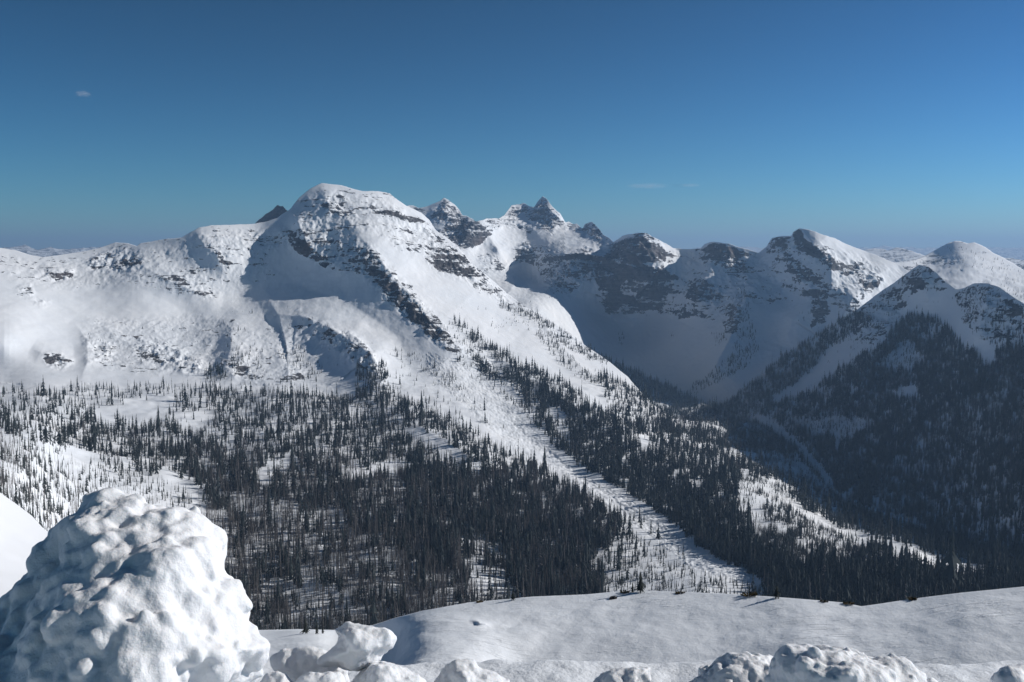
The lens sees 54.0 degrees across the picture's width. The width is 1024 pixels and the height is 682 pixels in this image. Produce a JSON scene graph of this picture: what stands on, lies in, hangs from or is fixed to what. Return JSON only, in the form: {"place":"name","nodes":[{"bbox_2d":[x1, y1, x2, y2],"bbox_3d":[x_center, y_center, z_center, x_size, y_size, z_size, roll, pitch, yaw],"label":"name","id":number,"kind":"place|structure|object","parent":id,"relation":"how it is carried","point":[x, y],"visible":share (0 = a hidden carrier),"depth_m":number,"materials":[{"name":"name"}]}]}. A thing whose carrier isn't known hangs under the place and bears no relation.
{"place":"outdoors","nodes":[
{"label":"outdoors","id":0,"kind":"place"},
{"bbox_2d":[0,493,47,596],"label":"snow hill","id":1,"kind":"structure","parent":0,"point":[23,532],"depth_m":341.52,"materials":[{"name":"white snow"}]},
{"bbox_2d":[0,183,1014,629],"bbox_3d":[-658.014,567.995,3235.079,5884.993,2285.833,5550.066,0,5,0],"label":"mountain","id":2,"kind":"structure","parent":0,"point":[368,273],"depth_m":3003.09,"materials":[{"name":"white snow"}]},
{"bbox_2d":[91,416,97,442],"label":"conifer","id":3,"kind":"object","parent":2,"relation":"on","point":[93,430],"visible":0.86,"depth_m":1996.65,"materials":[{"name":"green plant"}]},
{"bbox_2d":[156,408,161,435],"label":"conifer","id":4,"kind":"object","parent":2,"relation":"on","point":[158,422],"visible":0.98,"depth_m":2155.44,"materials":[{"name":"green plant"}]},
{"bbox_2d":[192,451,196,476],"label":"conifer","id":5,"kind":"object","parent":2,"relation":"on","point":[194,465],"visible":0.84,"depth_m":1846.85,"materials":[{"name":"green plant"}]},
{"bbox_2d":[198,436,203,455],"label":"conifer","id":6,"kind":"object","parent":2,"relation":"on","point":[200,448],"visible":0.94,"depth_m":1991.08,"materials":[{"name":"green plant"}]},
{"bbox_2d":[217,447,221,471],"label":"conifer","id":7,"kind":"object","parent":2,"relation":"on","point":[219,458],"visible":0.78,"depth_m":1889.74,"materials":[{"name":"green plant"}]},
{"bbox_2d":[237,519,240,552],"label":"dead tree","id":8,"kind":"object","parent":2,"relation":"on","point":[238,536],"visible":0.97,"depth_m":1482.48,"materials":[{"name":"grey wood"}]},
{"bbox_2d":[241,503,246,526],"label":"conifer","id":9,"kind":"object","parent":2,"relation":"on","point":[243,515],"visible":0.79,"depth_m":1598.36,"materials":[{"name":"green plant"}]},
{"bbox_2d":[245,575,249,595],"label":"conifer","id":10,"kind":"object","parent":2,"relation":"on","point":[246,585],"visible":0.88,"depth_m":1379.45,"materials":[{"name":"green plant"}]},
{"bbox_2d":[261,553,265,573],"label":"conifer","id":11,"kind":"object","parent":2,"relation":"on","point":[262,568],"visible":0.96,"depth_m":1442.54,"materials":[{"name":"green plant"}]},
{"bbox_2d":[263,496,266,534],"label":"dead tree","id":12,"kind":"object","parent":2,"relation":"on","point":[264,517],"visible":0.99,"depth_m":1563.70,"materials":[{"name":"grey wood"}]},
{"bbox_2d":[264,594,269,613],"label":"conifer","id":13,"kind":"object","parent":2,"relation":"on","point":[267,598],"visible":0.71,"depth_m":1344.97,"materials":[{"name":"green plant"}]},
{"bbox_2d":[265,602,269,622],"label":"conifer","id":14,"kind":"object","parent":2,"relation":"on","point":[267,618],"visible":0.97,"depth_m":1324.55,"materials":[{"name":"green plant"}]},
{"bbox_2d":[265,489,270,513],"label":"conifer","id":15,"kind":"object","parent":2,"relation":"on","point":[268,504],"visible":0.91,"depth_m":1653.94,"materials":[{"name":"green plant"}]},
{"bbox_2d":[272,458,275,478],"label":"conifer","id":16,"kind":"object","parent":2,"relation":"on","point":[274,471],"visible":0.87,"depth_m":1837.70,"materials":[{"name":"green plant"}]},
{"bbox_2d":[275,577,279,605],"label":"conifer","id":17,"kind":"object","parent":2,"relation":"on","point":[278,591],"visible":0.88,"depth_m":1363.76,"materials":[{"name":"green plant"}]},
{"bbox_2d":[275,412,282,437],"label":"conifer","id":18,"kind":"object","parent":2,"relation":"on","point":[279,430],"visible":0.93,"depth_m":2166.01,"materials":[{"name":"green plant"}]},
{"bbox_2d":[288,401,292,422],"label":"conifer","id":19,"kind":"object","parent":2,"relation":"on","point":[290,414],"visible":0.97,"depth_m":2326.12,"materials":[{"name":"green plant"}]},
{"bbox_2d":[288,553,293,579],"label":"conifer","id":20,"kind":"object","parent":2,"relation":"on","point":[291,567],"visible":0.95,"depth_m":1428.79,"materials":[{"name":"green plant"}]},
{"bbox_2d":[290,442,295,468],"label":"conifer","id":21,"kind":"object","parent":2,"relation":"on","point":[292,455],"visible":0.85,"depth_m":1912.04,"materials":[{"name":"green plant"}]},
{"bbox_2d":[292,546,303,581],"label":"conifer","id":22,"kind":"object","parent":2,"relation":"on","point":[297,559],"visible":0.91,"depth_m":1418.28,"materials":[{"name":"green plant"}]},
{"bbox_2d":[297,561,302,587],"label":"conifer","id":23,"kind":"object","parent":2,"relation":"on","point":[300,583],"visible":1,"depth_m":1406.44,"materials":[{"name":"green plant"}]},
{"bbox_2d":[298,539,302,564],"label":"conifer","id":24,"kind":"object","parent":2,"relation":"on","point":[299,548],"visible":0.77,"depth_m":1474.56,"materials":[{"name":"green plant"}]},
{"bbox_2d":[303,506,309,532],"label":"conifer","id":25,"kind":"object","parent":2,"relation":"on","point":[306,515],"visible":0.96,"depth_m":1582.91,"materials":[{"name":"green plant"}]},
{"bbox_2d":[317,466,322,495],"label":"conifer","id":26,"kind":"object","parent":2,"relation":"on","point":[319,484],"visible":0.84,"depth_m":1764.03,"materials":[{"name":"green plant"}]},
{"bbox_2d":[334,456,339,478],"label":"conifer","id":27,"kind":"object","parent":2,"relation":"on","point":[336,471],"visible":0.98,"depth_m":1871.37,"materials":[{"name":"green plant"}]},
{"bbox_2d":[337,570,341,591],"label":"conifer","id":28,"kind":"object","parent":2,"relation":"on","point":[339,587],"visible":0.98,"depth_m":1395.45,"materials":[{"name":"green plant"}]},
{"bbox_2d":[345,601,348,621],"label":"conifer","id":29,"kind":"object","parent":2,"relation":"on","point":[346,619],"visible":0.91,"depth_m":1314.77,"materials":[{"name":"green plant"}]},
{"bbox_2d":[346,504,352,526],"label":"conifer","id":30,"kind":"object","parent":2,"relation":"on","point":[350,519],"visible":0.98,"depth_m":1617.56,"materials":[{"name":"green plant"}]},
{"bbox_2d":[364,499,370,532],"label":"conifer","id":31,"kind":"object","parent":2,"relation":"on","point":[367,517],"visible":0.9,"depth_m":1590.96,"materials":[{"name":"green plant"}]},
{"bbox_2d":[365,590,369,624],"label":"dead tree","id":32,"kind":"object","parent":2,"relation":"on","point":[367,607],"visible":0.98,"depth_m":1313.76,"materials":[{"name":"wood"}]},
{"bbox_2d":[369,561,376,582],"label":"conifer","id":33,"kind":"object","parent":2,"relation":"on","point":[373,572],"visible":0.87,"depth_m":1420.88,"materials":[{"name":"green plant"}]},
{"bbox_2d":[376,510,381,532],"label":"conifer","id":34,"kind":"object","parent":2,"relation":"on","point":[379,525],"visible":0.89,"depth_m":1589.86,"materials":[{"name":"green plant"}]},
{"bbox_2d":[377,578,382,598],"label":"conifer","id":35,"kind":"object","parent":2,"relation":"on","point":[380,592],"visible":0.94,"depth_m":1375.88,"materials":[{"name":"green plant"}]},
{"bbox_2d":[380,392,384,413],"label":"conifer","id":36,"kind":"object","parent":2,"relation":"on","point":[382,402],"visible":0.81,"depth_m":2398.17,"materials":[{"name":"green plant"}]},
{"bbox_2d":[384,584,389,606],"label":"conifer","id":37,"kind":"object","parent":2,"relation":"on","point":[387,593],"visible":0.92,"depth_m":1357.31,"materials":[{"name":"green plant"}]},
{"bbox_2d":[405,499,412,529],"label":"conifer","id":38,"kind":"object","parent":2,"relation":"on","point":[408,517],"visible":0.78,"depth_m":1601.70,"materials":[{"name":"green plant"}]},
{"bbox_2d":[417,390,425,418],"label":"conifer","id":39,"kind":"object","parent":2,"relation":"on","point":[421,402],"visible":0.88,"depth_m":2376.00,"materials":[{"name":"green plant"}]},
{"bbox_2d":[420,442,424,466],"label":"conifer","id":40,"kind":"object","parent":2,"relation":"on","point":[422,456],"visible":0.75,"depth_m":1937.13,"materials":[{"name":"green plant"}]},
{"bbox_2d":[422,542,425,567],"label":"conifer","id":41,"kind":"object","parent":2,"relation":"on","point":[424,552],"visible":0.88,"depth_m":1484.31,"materials":[{"name":"green plant"}]},
{"bbox_2d":[422,565,425,587],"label":"conifer","id":42,"kind":"object","parent":2,"relation":"on","point":[424,576],"visible":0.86,"depth_m":1410.26,"materials":[{"name":"green plant"}]},
{"bbox_2d":[448,469,453,491],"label":"conifer","id":43,"kind":"object","parent":2,"relation":"on","point":[451,481],"visible":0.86,"depth_m":1818.04,"materials":[{"name":"green plant"}]},
{"bbox_2d":[452,478,461,512],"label":"conifer","id":44,"kind":"object","parent":2,"relation":"on","point":[455,496],"visible":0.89,"depth_m":1708.42,"materials":[{"name":"green plant"}]},
{"bbox_2d":[463,557,464,581],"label":"conifer","id":45,"kind":"object","parent":2,"relation":"on","point":[464,568],"visible":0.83,"depth_m":1438.95,"materials":[{"name":"green plant"}]},
{"bbox_2d":[463,574,468,598],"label":"conifer","id":46,"kind":"object","parent":2,"relation":"on","point":[465,585],"visible":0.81,"depth_m":1380.49,"materials":[{"name":"green plant"}]},
{"bbox_2d":[466,452,471,474],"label":"conifer","id":47,"kind":"object","parent":2,"relation":"on","point":[469,466],"visible":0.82,"depth_m":1951.87,"materials":[{"name":"green plant"}]},
{"bbox_2d":[470,530,476,552],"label":"conifer","id":48,"kind":"object","parent":2,"relation":"on","point":[472,537],"visible":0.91,"depth_m":1564.60,"materials":[{"name":"green plant"}]},
{"bbox_2d":[481,454,484,477],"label":"conifer","id":49,"kind":"object","parent":2,"relation":"on","point":[483,462],"visible":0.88,"depth_m":1939.30,"materials":[{"name":"green plant"}]},
{"bbox_2d":[490,494,494,522],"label":"conifer","id":50,"kind":"object","parent":2,"relation":"on","point":[492,506],"visible":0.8,"depth_m":1683.11,"materials":[{"name":"green plant"}]},
{"bbox_2d":[504,553,509,577],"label":"conifer","id":51,"kind":"object","parent":2,"relation":"on","point":[507,567],"visible":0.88,"depth_m":1477.59,"materials":[{"name":"green plant"}]},
{"bbox_2d":[0,246,1023,629],"bbox_3d":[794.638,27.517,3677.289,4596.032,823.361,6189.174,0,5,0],"label":"conifer forest","id":52,"kind":"object","parent":2,"relation":"on","point":[844,514],"visible":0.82,"depth_m":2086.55,"materials":[{"name":"green plant"}]},
{"bbox_2d":[513,548,518,574],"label":"conifer","id":53,"kind":"object","parent":2,"relation":"on","point":[516,560],"visible":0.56,"depth_m":1477.65,"materials":[{"name":"green plant"}]},
{"bbox_2d":[524,534,531,561],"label":"conifer","id":54,"kind":"object","parent":2,"relation":"on","point":[527,545],"visible":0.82,"depth_m":1539.81,"materials":[{"name":"green plant"}]},
{"bbox_2d":[528,463,531,488],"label":"conifer","id":55,"kind":"object","parent":2,"relation":"on","point":[530,482],"visible":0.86,"depth_m":1922.88,"materials":[{"name":"green plant"}]},
{"bbox_2d":[541,447,546,468],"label":"conifer","id":56,"kind":"object","parent":2,"relation":"on","point":[543,464],"visible":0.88,"depth_m":2088.74,"materials":[{"name":"green plant"}]},
{"bbox_2d":[579,414,582,434],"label":"conifer","id":57,"kind":"object","parent":2,"relation":"on","point":[580,427],"visible":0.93,"depth_m":2370.93,"materials":[{"name":"green plant"}]},
{"bbox_2d":[598,559,601,582],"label":"conifer","id":58,"kind":"object","parent":2,"relation":"on","point":[599,568],"visible":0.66,"depth_m":1419.42,"materials":[{"name":"green plant"}]},
{"bbox_2d":[606,516,613,539],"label":"conifer","id":59,"kind":"object","parent":2,"relation":"on","point":[609,528],"visible":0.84,"depth_m":1660.50,"materials":[{"name":"green plant"}]},
{"bbox_2d":[612,404,618,423],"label":"conifer","id":60,"kind":"object","parent":2,"relation":"on","point":[615,414],"visible":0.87,"depth_m":2464.57,"materials":[{"name":"green plant"}]},
{"bbox_2d":[646,482,650,505],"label":"conifer","id":61,"kind":"object","parent":2,"relation":"on","point":[648,501],"visible":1,"depth_m":1904.96,"materials":[{"name":"green plant"}]},
{"bbox_2d":[709,456,714,473],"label":"conifer","id":62,"kind":"object","parent":2,"relation":"on","point":[713,465],"visible":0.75,"depth_m":2152.56,"materials":[{"name":"green plant"}]},
{"bbox_2d":[722,458,728,480],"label":"conifer","id":63,"kind":"object","parent":2,"relation":"on","point":[725,470],"visible":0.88,"depth_m":2119.44,"materials":[{"name":"green plant"}]},
{"bbox_2d":[733,501,737,523],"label":"conifer","id":64,"kind":"object","parent":2,"relation":"on","point":[735,512],"visible":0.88,"depth_m":1710.18,"materials":[{"name":"green plant"}]},
{"bbox_2d":[733,473,740,496],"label":"conifer","id":65,"kind":"object","parent":2,"relation":"on","point":[736,482],"visible":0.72,"depth_m":1942.34,"materials":[{"name":"green plant"}]},
{"bbox_2d":[745,499,750,519],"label":"conifer","id":66,"kind":"object","parent":2,"relation":"on","point":[748,507],"visible":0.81,"depth_m":1750.46,"materials":[{"name":"green plant"}]},
{"bbox_2d":[746,510,750,534],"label":"conifer","id":67,"kind":"object","parent":2,"relation":"on","point":[748,524],"visible":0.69,"depth_m":1620.40,"materials":[{"name":"green plant"}]},
{"bbox_2d":[809,536,814,563],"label":"conifer","id":68,"kind":"object","parent":2,"relation":"on","point":[812,550],"visible":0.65,"depth_m":1445.61,"materials":[{"name":"green plant"}]},
{"bbox_2d":[819,543,823,570],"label":"conifer","id":69,"kind":"object","parent":2,"relation":"on","point":[822,551],"visible":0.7,"depth_m":1428.82,"materials":[{"name":"green plant"}]},
{"bbox_2d":[822,538,827,585],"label":"dead tree","id":70,"kind":"object","parent":2,"relation":"on","point":[823,568],"visible":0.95,"depth_m":1357.61,"materials":[{"name":"grey wood"}]},
{"bbox_2d":[832,539,837,555],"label":"conifer","id":71,"kind":"object","parent":2,"relation":"on","point":[834,550],"visible":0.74,"depth_m":1485.87,"materials":[{"name":"green plant"}]},
{"bbox_2d":[854,565,859,585],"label":"conifer","id":72,"kind":"object","parent":2,"relation":"on","point":[856,575],"visible":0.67,"depth_m":1342.82,"materials":[{"name":"green plant"}]},
{"bbox_2d":[883,529,887,548],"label":"conifer","id":73,"kind":"object","parent":2,"relation":"on","point":[885,539],"visible":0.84,"depth_m":1600.48,"materials":[{"name":"green plant"}]},
{"bbox_2d":[888,534,894,559],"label":"conifer","id":74,"kind":"object","parent":2,"relation":"on","point":[891,548],"visible":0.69,"depth_m":1512.20,"materials":[{"name":"green plant"}]},
{"bbox_2d":[892,553,902,586],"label":"conifer","id":75,"kind":"object","parent":2,"relation":"on","point":[898,572],"visible":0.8,"depth_m":1289.35,"materials":[{"name":"green plant"}]},
{"bbox_2d":[918,558,922,581],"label":"conifer","id":76,"kind":"object","parent":2,"relation":"on","point":[921,570],"visible":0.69,"depth_m":1322.90,"materials":[{"name":"green plant"}]},
{"bbox_2d":[966,548,970,572],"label":"conifer","id":77,"kind":"object","parent":2,"relation":"on","point":[969,561],"visible":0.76,"depth_m":1450.48,"materials":[{"name":"green plant"}]},
{"bbox_2d":[0,0,1023,249],"label":"sky","id":78,"kind":"structure","parent":0,"point":[684,124],"materials":[{"name":"blue"}]},
{"bbox_2d":[3,245,1023,259],"bbox_3d":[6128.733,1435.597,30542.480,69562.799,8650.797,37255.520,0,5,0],"label":"mountains","id":79,"kind":"structure","parent":0,"point":[1015,253],"depth_m":28763.67,"materials":[{"name":"white snow"}]},
{"bbox_2d":[256,196,908,403],"bbox_3d":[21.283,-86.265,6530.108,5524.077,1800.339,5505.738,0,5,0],"label":"mountain ridge","id":80,"kind":"structure","parent":0,"point":[647,295],"depth_m":5265.70,"materials":[{"name":"white snow"}]},
{"bbox_2d":[256,658,1023,681],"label":"snow ledge","id":81,"kind":"object","parent":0,"point":[543,670],"visible":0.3,"depth_m":4.54,"materials":[{"name":"white snow"}]},
{"bbox_2d":[0,487,269,681],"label":"snow mound","id":82,"kind":"object","parent":81,"relation":"on","point":[114,585],"visible":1,"depth_m":3.02,"materials":[{"name":"white snow"}]},
{"bbox_2d":[246,669,262,681],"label":"snow block","id":83,"kind":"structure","parent":82,"relation":"on","point":[253,676],"depth_m":3.38,"materials":[{"name":"white snow"}]},
{"bbox_2d":[260,671,292,681],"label":"snow block","id":84,"kind":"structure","parent":81,"relation":"on","point":[277,676],"depth_m":3.69,"materials":[{"name":"white snow"}]},
{"bbox_2d":[270,646,349,681],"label":"snow block","id":85,"kind":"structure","parent":81,"relation":"on","point":[294,664],"depth_m":3.97,"materials":[{"name":"white snow"}]},
{"bbox_2d":[295,671,345,681],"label":"snow block","id":86,"kind":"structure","parent":81,"relation":"on","point":[328,676],"depth_m":3.63,"materials":[{"name":"white snow"}]},
{"bbox_2d":[351,661,425,681],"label":"snow mound","id":87,"kind":"object","parent":81,"relation":"on","point":[378,671],"visible":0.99,"depth_m":3.73,"materials":[{"name":"white snow"}]},
{"bbox_2d":[317,621,396,671],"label":"snow block","id":88,"kind":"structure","parent":87,"relation":"on","point":[357,647],"depth_m":3.78,"materials":[{"name":"white snow"}]},
{"bbox_2d":[434,659,509,681],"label":"snow mound","id":89,"kind":"object","parent":81,"relation":"on","point":[463,670],"visible":1,"depth_m":3.85,"materials":[{"name":"white snow"}]},
{"bbox_2d":[593,666,650,681],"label":"snow block","id":90,"kind":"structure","parent":81,"relation":"on","point":[634,674],"depth_m":4.08,"materials":[{"name":"white snow"}]},
{"bbox_2d":[689,651,772,681],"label":"snow mound","id":91,"kind":"object","parent":81,"relation":"on","point":[746,666],"visible":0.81,"depth_m":4.00,"materials":[{"name":"white snow"}]},
{"bbox_2d":[764,644,926,681],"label":"snow mound","id":92,"kind":"object","parent":81,"relation":"on","point":[806,663],"visible":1,"depth_m":3.57,"materials":[{"name":"white snow"}]},
{"bbox_2d":[927,677,937,681],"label":"snow block","id":93,"kind":"object","parent":92,"relation":"on","point":[931,679],"depth_m":3.71,"materials":[{"name":"white snow"}]},
{"bbox_2d":[990,664,1023,681],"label":"snow block","id":94,"kind":"object","parent":81,"relation":"on","point":[1011,673],"depth_m":3.65,"materials":[{"name":"white snow"}]},
{"bbox_2d":[258,586,1023,664],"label":"snow slope","id":95,"kind":"structure","parent":0,"point":[972,627],"depth_m":56.67,"materials":[{"name":"white snow"}]},
{"bbox_2d":[300,619,309,633],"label":"pine","id":96,"kind":"object","parent":95,"relation":"on","point":[305,629],"visible":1,"depth_m":93.03,"materials":[{"name":"green plant"}]},
{"bbox_2d":[634,572,644,593],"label":"pine","id":97,"kind":"object","parent":95,"relation":"on","point":[640,586],"visible":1,"depth_m":65.13,"materials":[{"name":"green plant"}]},
{"bbox_2d":[740,590,757,597],"bbox_3d":[14.488,15.409,61.260,0.968,0.370,0.991,4,6,36],"label":"shrub","id":98,"kind":"object","parent":95,"relation":"on","point":[753,594],"visible":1,"depth_m":61.23,"materials":[{"name":"plant"}]},
{"bbox_2d":[774,585,779,598],"bbox_3d":[15.832,14.951,60.029,0.479,1.008,0.547,4,6,36],"label":"pine","id":99,"kind":"object","parent":95,"relation":"on","point":[776,593],"visible":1,"depth_m":60.00,"materials":[{"name":"green plant"}]},
{"bbox_2d":[612,363,727,420],"bbox_3d":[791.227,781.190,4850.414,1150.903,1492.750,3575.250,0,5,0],"label":"conifer forest","id":100,"kind":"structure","parent":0,"point":[668,402],"depth_m":4341.96,"materials":[{"name":"green plant"}]},
{"bbox_2d":[717,265,1023,546],"bbox_3d":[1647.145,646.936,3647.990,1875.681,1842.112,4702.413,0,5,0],"label":"valley slope","id":101,"kind":"structure","parent":0,"point":[938,300],"depth_m":3193.70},
{"bbox_2d":[863,247,1023,269],"bbox_3d":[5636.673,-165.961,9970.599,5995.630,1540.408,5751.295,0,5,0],"label":"mountain","id":102,"kind":"structure","parent":0,"point":[896,254],"depth_m":10156.37,"materials":[{"name":"white snow"}]},
{"bbox_2d":[893,241,1023,302],"bbox_3d":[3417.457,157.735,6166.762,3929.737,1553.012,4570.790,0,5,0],"label":"sunny ridge","id":103,"kind":"structure","parent":0,"point":[951,267],"depth_m":5812.25,"materials":[{"name":"white snow"}]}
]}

